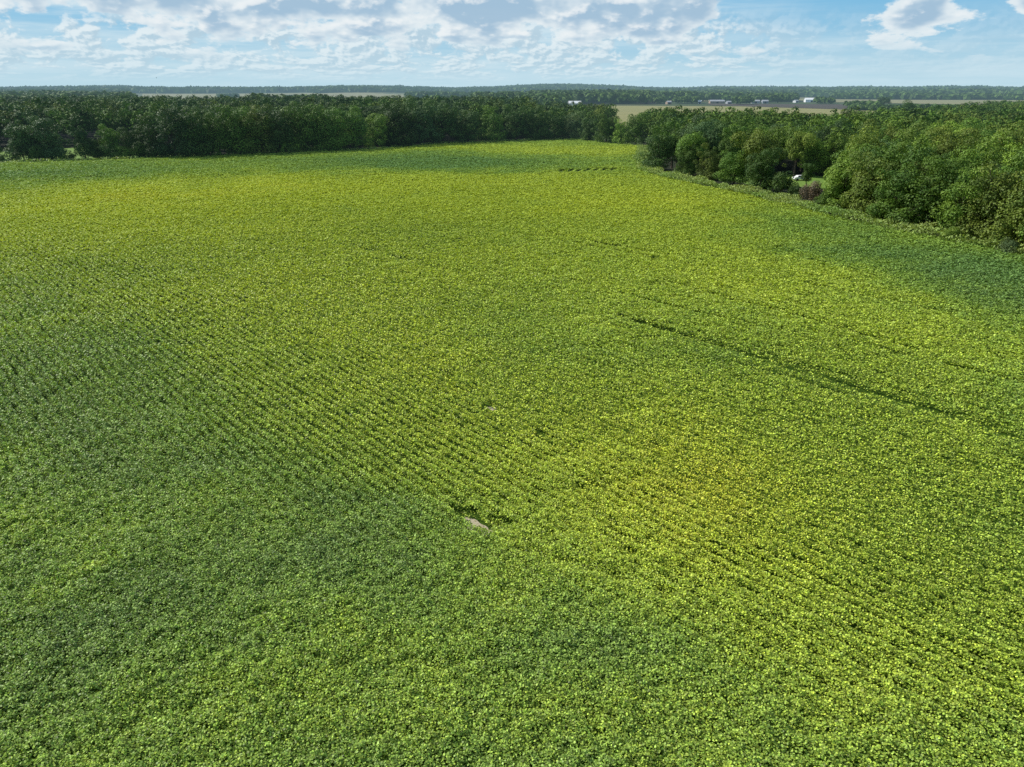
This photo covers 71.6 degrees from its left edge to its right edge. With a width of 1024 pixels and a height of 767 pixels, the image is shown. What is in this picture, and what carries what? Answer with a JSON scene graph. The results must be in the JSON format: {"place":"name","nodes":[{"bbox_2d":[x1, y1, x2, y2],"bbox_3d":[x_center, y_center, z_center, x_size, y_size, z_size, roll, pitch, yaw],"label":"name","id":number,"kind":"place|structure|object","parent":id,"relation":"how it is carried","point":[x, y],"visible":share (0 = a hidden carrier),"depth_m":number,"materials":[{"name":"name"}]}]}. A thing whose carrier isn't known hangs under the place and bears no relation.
{"place":"outdoors","nodes":[
{"label":"outdoors","id":0,"kind":"place"},
{"bbox_2d":[0,146,193,171],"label":"meadow","id":1,"kind":"structure","parent":0,"point":[72,151],"depth_m":276.06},
{"bbox_2d":[1,115,44,159],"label":"broadleaf tree","id":2,"kind":"object","parent":1,"relation":"on","point":[18,139],"visible":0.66,"depth_m":261.68,"materials":[{"name":"green plant"}]},
{"bbox_2d":[11,145,35,159],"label":"shrub","id":3,"kind":"object","parent":1,"relation":"on","point":[19,152],"visible":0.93,"depth_m":260.88,"materials":[{"name":"green plant"}]},
{"bbox_2d":[28,145,50,159],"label":"shrub","id":4,"kind":"object","parent":1,"relation":"on","point":[35,153],"visible":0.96,"depth_m":261.28,"materials":[{"name":"green plant"}]},
{"bbox_2d":[19,107,74,159],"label":"broadleaf tree","id":5,"kind":"object","parent":1,"relation":"on","point":[48,139],"visible":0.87,"depth_m":262.54,"materials":[{"name":"green plant"}]},
{"bbox_2d":[70,119,87,156],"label":"broadleaf tree","id":6,"kind":"object","parent":1,"relation":"on","point":[80,134],"visible":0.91,"depth_m":266.87,"materials":[{"name":"green plant"}]},
{"bbox_2d":[73,142,98,157],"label":"shrub","id":7,"kind":"object","parent":1,"relation":"on","point":[84,152],"visible":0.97,"depth_m":266.37,"materials":[{"name":"green plant"}]},
{"bbox_2d":[97,144,118,158],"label":"shrub","id":8,"kind":"object","parent":1,"relation":"on","point":[106,148],"visible":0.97,"depth_m":267.33,"materials":[{"name":"green plant"}]},
{"bbox_2d":[94,123,123,156],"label":"broadleaf tree","id":9,"kind":"object","parent":1,"relation":"on","point":[106,139],"visible":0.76,"depth_m":269.14,"materials":[{"name":"green plant"}]},
{"bbox_2d":[116,145,132,157],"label":"shrub","id":10,"kind":"object","parent":1,"relation":"on","point":[120,152],"visible":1,"depth_m":268.76,"materials":[{"name":"green plant"}]},
{"bbox_2d":[115,127,141,157],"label":"broadleaf tree","id":11,"kind":"object","parent":1,"relation":"on","point":[126,138],"visible":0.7,"depth_m":270.73,"materials":[{"name":"green plant"}]},
{"bbox_2d":[132,114,163,156],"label":"broadleaf tree","id":12,"kind":"object","parent":1,"relation":"on","point":[149,139],"visible":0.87,"depth_m":269.80,"materials":[{"name":"green plant"}]},
{"bbox_2d":[150,96,196,156],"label":"broadleaf tree","id":13,"kind":"object","parent":1,"relation":"on","point":[169,129],"visible":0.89,"depth_m":269.61,"materials":[{"name":"green plant"}]},
{"bbox_2d":[142,92,403,98],"bbox_3d":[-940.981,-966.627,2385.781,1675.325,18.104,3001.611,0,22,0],"label":"hay field","id":14,"kind":"structure","parent":0,"point":[349,94],"depth_m":3160.86,"materials":[{"name":"plant"}]},
{"bbox_2d":[0,126,598,154],"bbox_3d":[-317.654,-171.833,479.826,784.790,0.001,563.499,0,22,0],"label":"forest floor","id":15,"kind":"structure","parent":0,"point":[93,137],"depth_m":370.56,"materials":[{"name":"plant"}]},
{"bbox_2d":[200,111,238,154],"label":"broadleaf tree","id":16,"kind":"object","parent":15,"relation":"on","point":[216,127],"visible":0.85,"depth_m":277.35,"materials":[{"name":"green plant"}]},
{"bbox_2d":[328,103,366,116],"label":"broadleaf tree","id":17,"kind":"object","parent":15,"relation":"on","point":[348,107],"visible":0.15,"depth_m":344.04,"materials":[{"name":"green plant"}]},
{"bbox_2d":[335,105,373,149],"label":"broadleaf tree","id":18,"kind":"object","parent":15,"relation":"on","point":[356,130],"visible":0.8,"depth_m":308.32,"materials":[{"name":"green plant"}]},
{"bbox_2d":[361,113,391,147],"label":"broadleaf tree","id":19,"kind":"object","parent":15,"relation":"on","point":[381,130],"visible":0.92,"depth_m":318.22,"materials":[{"name":"green plant"}]},
{"bbox_2d":[378,95,419,137],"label":"broadleaf tree","id":20,"kind":"object","parent":15,"relation":"on","point":[386,97],"visible":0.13,"depth_m":334.85,"materials":[{"name":"green plant"}]},
{"bbox_2d":[380,102,418,145],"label":"broadleaf tree","id":21,"kind":"object","parent":15,"relation":"on","point":[401,122],"visible":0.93,"depth_m":322.87,"materials":[{"name":"green plant"}]},
{"bbox_2d":[476,105,506,141],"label":"broadleaf tree","id":22,"kind":"object","parent":15,"relation":"on","point":[493,127],"visible":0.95,"depth_m":357.57,"materials":[{"name":"green plant"}]},
{"bbox_2d":[0,93,1023,159],"bbox_3d":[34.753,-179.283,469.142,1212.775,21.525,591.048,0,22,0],"label":"woodland canopy","id":23,"kind":"object","parent":15,"relation":"on","point":[114,112],"visible":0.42,"depth_m":355.88,"materials":[{"name":"plant"}]},
{"bbox_2d":[501,104,532,140],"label":"broadleaf tree","id":24,"kind":"object","parent":15,"relation":"on","point":[517,128],"visible":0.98,"depth_m":364.17,"materials":[{"name":"green plant"}]},
{"bbox_2d":[0,138,1023,766],"bbox_3d":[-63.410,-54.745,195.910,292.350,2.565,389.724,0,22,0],"label":"soybean crop","id":25,"kind":"object","parent":0,"point":[320,178],"visible":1,"depth_m":47.92,"materials":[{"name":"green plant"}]},
{"bbox_2d":[0,0,1023,87],"label":"sky","id":26,"kind":"structure","parent":0,"point":[180,43],"materials":[{"name":"blue"}]},
{"bbox_2d":[136,92,1009,252],"bbox_3d":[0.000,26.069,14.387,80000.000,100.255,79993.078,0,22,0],"label":"ground","id":27,"kind":"structure","parent":0,"point":[664,104],"depth_m":1452.52,"materials":[{"name":"soil"}]},
{"bbox_2d":[170,105,216,155],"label":"broadleaf tree","id":28,"kind":"object","parent":27,"relation":"on","point":[190,122],"visible":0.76,"depth_m":272.85,"materials":[{"name":"green plant"}]},
{"bbox_2d":[213,104,260,153],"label":"broadleaf tree","id":29,"kind":"object","parent":27,"relation":"on","point":[236,130],"visible":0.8,"depth_m":280.04,"materials":[{"name":"green plant"}]},
{"bbox_2d":[238,104,280,153],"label":"broadleaf tree","id":30,"kind":"object","parent":27,"relation":"on","point":[262,128],"visible":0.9,"depth_m":283.08,"materials":[{"name":"green plant"}]},
{"bbox_2d":[257,109,304,152],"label":"broadleaf tree","id":31,"kind":"object","parent":27,"relation":"on","point":[278,137],"visible":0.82,"depth_m":287.75,"materials":[{"name":"green plant"}]},
{"bbox_2d":[280,106,332,150],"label":"broadleaf tree","id":32,"kind":"object","parent":27,"relation":"on","point":[304,141],"visible":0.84,"depth_m":294.28,"materials":[{"name":"green plant"}]},
{"bbox_2d":[0,137,642,162],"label":"rough grass","id":33,"kind":"structure","parent":27,"relation":"on","point":[124,157],"depth_m":298.22,"materials":[{"name":"plant"}]},
{"bbox_2d":[304,103,351,150],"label":"broadleaf tree","id":34,"kind":"object","parent":27,"relation":"on","point":[330,122],"visible":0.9,"depth_m":298.35,"materials":[{"name":"green plant"}]},
{"bbox_2d":[404,97,441,142],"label":"broadleaf tree","id":35,"kind":"object","parent":27,"relation":"on","point":[425,127],"visible":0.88,"depth_m":332.16,"materials":[{"name":"green plant"}]},
{"bbox_2d":[423,99,467,141],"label":"broadleaf tree","id":36,"kind":"object","parent":27,"relation":"on","point":[445,128],"visible":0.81,"depth_m":343.29,"materials":[{"name":"green plant"}]},
{"bbox_2d":[455,109,484,142],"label":"broadleaf tree","id":37,"kind":"object","parent":27,"relation":"on","point":[472,127],"visible":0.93,"depth_m":348.83,"materials":[{"name":"green plant"}]},
{"bbox_2d":[0,83,1023,109],"bbox_3d":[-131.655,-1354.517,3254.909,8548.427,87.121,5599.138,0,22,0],"label":"distant woods","id":38,"kind":"object","parent":27,"relation":"on","point":[581,92],"visible":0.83,"depth_m":2368.63,"materials":[{"name":"green plant"}]},
{"bbox_2d":[522,105,554,140],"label":"broadleaf tree","id":39,"kind":"object","parent":27,"relation":"on","point":[542,132],"visible":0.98,"depth_m":365.91,"materials":[{"name":"green plant"}]},
{"bbox_2d":[546,109,567,138],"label":"broadleaf tree","id":40,"kind":"object","parent":27,"relation":"on","point":[559,122],"visible":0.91,"depth_m":373.45,"materials":[{"name":"green plant"}]},
{"bbox_2d":[564,111,585,137],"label":"broadleaf tree","id":41,"kind":"object","parent":27,"relation":"on","point":[573,127],"visible":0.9,"depth_m":374.45,"materials":[{"name":"green plant"}]},
{"bbox_2d":[577,117,598,139],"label":"broadleaf tree","id":42,"kind":"object","parent":27,"relation":"on","point":[586,133],"visible":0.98,"depth_m":359.48,"materials":[{"name":"green plant"}]},
{"bbox_2d":[593,113,619,142],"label":"broadleaf tree","id":43,"kind":"object","parent":27,"relation":"on","point":[603,128],"visible":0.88,"depth_m":344.45,"materials":[{"name":"green plant"}]},
{"bbox_2d":[610,118,631,143],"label":"broadleaf tree","id":44,"kind":"object","parent":27,"relation":"on","point":[618,136],"visible":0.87,"depth_m":339.01,"materials":[{"name":"green plant"}]},
{"bbox_2d":[623,112,649,144],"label":"broadleaf tree","id":45,"kind":"object","parent":27,"relation":"on","point":[635,130],"visible":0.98,"depth_m":333.15,"materials":[{"name":"green plant"}]},
{"bbox_2d":[632,144,1023,253],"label":"grass verge","id":46,"kind":"object","parent":27,"relation":"on","point":[796,201],"depth_m":150.28,"materials":[{"name":"plant"}]},
{"bbox_2d":[940,226,962,238],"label":"shrub","id":47,"kind":"object","parent":27,"relation":"on","point":[952,231],"visible":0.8,"depth_m":121.16,"materials":[{"name":"green plant"}]},
{"bbox_2d":[995,237,1018,253],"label":"shrub","id":48,"kind":"object","parent":27,"relation":"on","point":[1006,243],"visible":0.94,"depth_m":111.67,"materials":[{"name":"green plant"}]},
{"bbox_2d":[608,106,898,126],"bbox_3d":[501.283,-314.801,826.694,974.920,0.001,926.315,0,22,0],"label":"grain field","id":49,"kind":"structure","parent":0,"point":[624,112],"depth_m":984.60,"materials":[{"name":"plant"}]},
{"bbox_2d":[705,103,847,108],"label":"ploughed field","id":50,"kind":"structure","parent":0,"point":[829,106],"depth_m":1237.76,"materials":[{"name":"soil"}]},
{"bbox_2d":[736,174,830,189],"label":"lawn","id":51,"kind":"structure","parent":0,"point":[802,183],"depth_m":202.81,"materials":[{"name":"plant"}]},
{"bbox_2d":[778,127,817,175],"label":"broadleaf tree","id":52,"kind":"object","parent":51,"relation":"on","point":[795,147],"visible":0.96,"depth_m":210.78,"materials":[{"name":"green plant"}]},
{"bbox_2d":[638,134,1019,247],"bbox_3d":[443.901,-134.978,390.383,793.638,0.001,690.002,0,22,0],"label":"forest floor","id":53,"kind":"structure","parent":0,"point":[788,167],"depth_m":219.95,"materials":[{"name":"plant"}]},
{"bbox_2d":[636,124,677,167],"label":"broadleaf tree","id":54,"kind":"object","parent":53,"relation":"on","point":[662,156],"visible":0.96,"depth_m":227.97,"materials":[{"name":"green plant"}]},
{"bbox_2d":[660,121,681,167],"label":"broadleaf tree","id":55,"kind":"object","parent":53,"relation":"on","point":[674,135],"visible":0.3,"depth_m":234.63,"materials":[{"name":"green plant"}]},
{"bbox_2d":[674,144,700,174],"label":"broadleaf tree","id":56,"kind":"object","parent":53,"relation":"on","point":[685,165],"visible":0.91,"depth_m":214.21,"materials":[{"name":"green plant"}]},
{"bbox_2d":[674,129,708,169],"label":"broadleaf tree","id":57,"kind":"object","parent":53,"relation":"on","point":[681,132],"visible":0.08,"depth_m":231.06,"materials":[{"name":"green plant"}]},
{"bbox_2d":[674,131,709,158],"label":"broadleaf tree","id":58,"kind":"object","parent":53,"relation":"on","point":[692,138],"visible":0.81,"depth_m":215.65,"materials":[{"name":"green plant"}]},
{"bbox_2d":[682,118,720,170],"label":"broadleaf tree","id":59,"kind":"object","parent":53,"relation":"on","point":[694,127],"visible":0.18,"depth_m":225.63,"materials":[{"name":"green plant"}]},
{"bbox_2d":[693,142,725,179],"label":"broadleaf tree","id":60,"kind":"object","parent":53,"relation":"on","point":[710,162],"visible":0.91,"depth_m":205.11,"materials":[{"name":"green plant"}]},
{"bbox_2d":[693,120,743,168],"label":"broadleaf tree","id":61,"kind":"object","parent":53,"relation":"on","point":[713,137],"visible":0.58,"depth_m":218.13,"materials":[{"name":"green plant"}]},
{"bbox_2d":[699,113,751,168],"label":"broadleaf tree","id":62,"kind":"object","parent":53,"relation":"on","point":[726,121],"visible":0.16,"depth_m":227.48,"materials":[{"name":"green plant"}]},
{"bbox_2d":[713,133,739,170],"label":"broadleaf tree","id":63,"kind":"object","parent":53,"relation":"on","point":[725,144],"visible":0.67,"depth_m":211.56,"materials":[{"name":"green plant"}]},
{"bbox_2d":[714,123,747,158],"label":"broadleaf tree","id":64,"kind":"object","parent":53,"relation":"on","point":[731,130],"visible":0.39,"depth_m":215.16,"materials":[{"name":"green plant"}]},
{"bbox_2d":[713,149,752,184],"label":"broadleaf tree","id":65,"kind":"object","parent":53,"relation":"on","point":[735,166],"visible":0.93,"depth_m":192.65,"materials":[{"name":"green plant"}]},
{"bbox_2d":[730,125,787,181],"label":"broadleaf tree","id":66,"kind":"object","parent":53,"relation":"on","point":[762,142],"visible":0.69,"depth_m":186.65,"materials":[{"name":"green plant"}]},
{"bbox_2d":[745,147,781,191],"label":"broadleaf tree","id":67,"kind":"object","parent":53,"relation":"on","point":[762,164],"visible":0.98,"depth_m":179.31,"materials":[{"name":"green plant"}]},
{"bbox_2d":[767,171,798,192],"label":"shrub","id":68,"kind":"object","parent":53,"relation":"on","point":[780,181],"visible":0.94,"depth_m":176.01,"materials":[{"name":"green plant"}]},
{"bbox_2d":[787,183,801,197],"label":"shrub","id":69,"kind":"object","parent":53,"relation":"on","point":[792,190],"visible":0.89,"depth_m":172.03,"materials":[{"name":"green plant"}]},
{"bbox_2d":[774,119,822,173],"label":"broadleaf tree","id":70,"kind":"object","parent":53,"relation":"on","point":[784,140],"visible":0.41,"depth_m":214.21,"materials":[{"name":"green plant"}]},
{"bbox_2d":[800,163,815,184],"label":"broadleaf tree","id":71,"kind":"object","parent":53,"relation":"on","point":[806,174],"visible":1,"depth_m":178.98,"materials":[{"name":"green plant"}]},
{"bbox_2d":[799,180,826,203],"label":"shrub","id":72,"kind":"object","parent":53,"relation":"on","point":[812,193],"visible":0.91,"depth_m":161.53,"materials":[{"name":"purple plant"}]},
{"bbox_2d":[798,138,831,174],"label":"broadleaf tree","id":73,"kind":"object","parent":53,"relation":"on","point":[821,157],"visible":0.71,"depth_m":215.95,"materials":[{"name":"green plant"}]},
{"bbox_2d":[814,191,837,206],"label":"shrub","id":74,"kind":"object","parent":53,"relation":"on","point":[823,200],"visible":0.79,"depth_m":154.15,"materials":[{"name":"green plant"}]},
{"bbox_2d":[815,118,851,171],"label":"broadleaf tree","id":75,"kind":"object","parent":53,"relation":"on","point":[830,127],"visible":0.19,"depth_m":222.32,"materials":[{"name":"green plant"}]},
{"bbox_2d":[817,126,850,172],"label":"broadleaf tree","id":76,"kind":"object","parent":53,"relation":"on","point":[839,142],"visible":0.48,"depth_m":216.11,"materials":[{"name":"green plant"}]},
{"bbox_2d":[821,156,859,207],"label":"broadleaf tree","id":77,"kind":"object","parent":53,"relation":"on","point":[837,177],"visible":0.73,"depth_m":151.12,"materials":[{"name":"green plant"}]},
{"bbox_2d":[823,143,872,194],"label":"broadleaf tree","id":78,"kind":"object","parent":53,"relation":"on","point":[838,164],"visible":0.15,"depth_m":158.91,"materials":[{"name":"green plant"}]},
{"bbox_2d":[833,125,887,163],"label":"broadleaf tree","id":79,"kind":"object","parent":53,"relation":"on","point":[865,138],"visible":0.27,"depth_m":173.65,"materials":[{"name":"green plant"}]},
{"bbox_2d":[836,144,898,209],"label":"broadleaf tree","id":80,"kind":"object","parent":53,"relation":"on","point":[874,151],"visible":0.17,"depth_m":149.47,"materials":[{"name":"green plant"}]},
{"bbox_2d":[838,150,904,213],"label":"broadleaf tree","id":81,"kind":"object","parent":53,"relation":"on","point":[865,191],"visible":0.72,"depth_m":142.60,"materials":[{"name":"green plant"}]},
{"bbox_2d":[864,118,908,141],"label":"broadleaf tree","id":82,"kind":"object","parent":53,"relation":"on","point":[889,133],"visible":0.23,"depth_m":201.92,"materials":[{"name":"green plant"}]},
{"bbox_2d":[865,162,919,223],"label":"broadleaf tree","id":83,"kind":"object","parent":53,"relation":"on","point":[892,199],"visible":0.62,"depth_m":135.91,"materials":[{"name":"green plant"}]},
{"bbox_2d":[872,140,936,216],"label":"broadleaf tree","id":84,"kind":"object","parent":53,"relation":"on","point":[904,158],"visible":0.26,"depth_m":142.09,"materials":[{"name":"green plant"}]},
{"bbox_2d":[895,127,933,170],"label":"broadleaf tree","id":85,"kind":"object","parent":53,"relation":"on","point":[913,131],"visible":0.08,"depth_m":147.78,"materials":[{"name":"green plant"}]},
{"bbox_2d":[887,129,942,148],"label":"broadleaf tree","id":86,"kind":"object","parent":53,"relation":"on","point":[894,141],"visible":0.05,"depth_m":173.95,"materials":[{"name":"green plant"}]},
{"bbox_2d":[885,134,947,215],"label":"broadleaf tree","id":87,"kind":"object","parent":53,"relation":"on","point":[919,141],"visible":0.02,"depth_m":144.87,"materials":[{"name":"green plant"}]},
{"bbox_2d":[884,155,971,228],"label":"broadleaf tree","id":88,"kind":"object","parent":53,"relation":"on","point":[920,212],"visible":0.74,"depth_m":130.57,"materials":[{"name":"green plant"}]},
{"bbox_2d":[909,159,949,203],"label":"broadleaf tree","id":89,"kind":"object","parent":53,"relation":"on","point":[922,169],"visible":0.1,"depth_m":137.74,"materials":[{"name":"green plant"}]},
{"bbox_2d":[908,120,980,143],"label":"broadleaf tree","id":90,"kind":"object","parent":53,"relation":"on","point":[946,128],"visible":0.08,"depth_m":187.07,"materials":[{"name":"green plant"}]},
{"bbox_2d":[923,128,971,151],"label":"broadleaf tree","id":91,"kind":"object","parent":53,"relation":"on","point":[953,140],"visible":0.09,"depth_m":167.94,"materials":[{"name":"green plant"}]},
{"bbox_2d":[924,127,982,161],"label":"broadleaf tree","id":92,"kind":"object","parent":53,"relation":"on","point":[944,148],"visible":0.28,"depth_m":161.49,"materials":[{"name":"green plant"}]},
{"bbox_2d":[928,117,982,132],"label":"broadleaf tree","id":93,"kind":"object","parent":53,"relation":"on","point":[961,125],"visible":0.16,"depth_m":210.43,"materials":[{"name":"green plant"}]},
{"bbox_2d":[923,148,995,227],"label":"broadleaf tree","id":94,"kind":"object","parent":53,"relation":"on","point":[960,159],"visible":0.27,"depth_m":130.06,"materials":[{"name":"green plant"}]},
{"bbox_2d":[931,166,997,239],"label":"broadleaf tree","id":95,"kind":"object","parent":53,"relation":"on","point":[953,209],"visible":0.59,"depth_m":122.67,"materials":[{"name":"green plant"}]},
{"bbox_2d":[950,144,988,202],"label":"broadleaf tree","id":96,"kind":"object","parent":53,"relation":"on","point":[962,149],"visible":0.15,"depth_m":138.24,"materials":[{"name":"green plant"}]},
{"bbox_2d":[949,160,1023,243],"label":"broadleaf tree","id":97,"kind":"object","parent":53,"relation":"on","point":[989,201],"visible":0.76,"depth_m":118.59,"materials":[{"name":"green plant"}]},
{"bbox_2d":[958,136,1023,191],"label":"broadleaf tree","id":98,"kind":"object","parent":53,"relation":"on","point":[993,157],"visible":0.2,"depth_m":136.07,"materials":[{"name":"green plant"}]},
{"bbox_2d":[975,120,1023,155],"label":"broadleaf tree","id":99,"kind":"object","parent":53,"relation":"on","point":[1015,139],"visible":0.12,"depth_m":148.96,"materials":[{"name":"green plant"}]},
{"bbox_2d":[977,130,1023,166],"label":"broadleaf tree","id":100,"kind":"object","parent":53,"relation":"on","point":[1013,146],"visible":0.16,"depth_m":144.80,"materials":[{"name":"green plant"}]},
{"bbox_2d":[980,152,1020,197],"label":"broadleaf tree","id":101,"kind":"object","parent":53,"relation":"on","point":[1006,167],"visible":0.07,"depth_m":129.64,"materials":[{"name":"green plant"}]},
{"bbox_2d":[979,170,1023,251],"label":"broadleaf tree","id":102,"kind":"object","parent":53,"relation":"on","point":[1015,211],"visible":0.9,"depth_m":113.72,"materials":[{"name":"green plant"}]},
{"bbox_2d":[980,151,1023,224],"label":"broadleaf tree","id":103,"kind":"object","parent":53,"relation":"on","point":[1015,168],"visible":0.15,"depth_m":124.28,"materials":[{"name":"green plant"}]},
{"bbox_2d":[799,98,1023,104],"bbox_3d":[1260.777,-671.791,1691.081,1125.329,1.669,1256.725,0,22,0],"label":"stubble field","id":104,"kind":"structure","parent":0,"point":[929,102],"depth_m":1672.98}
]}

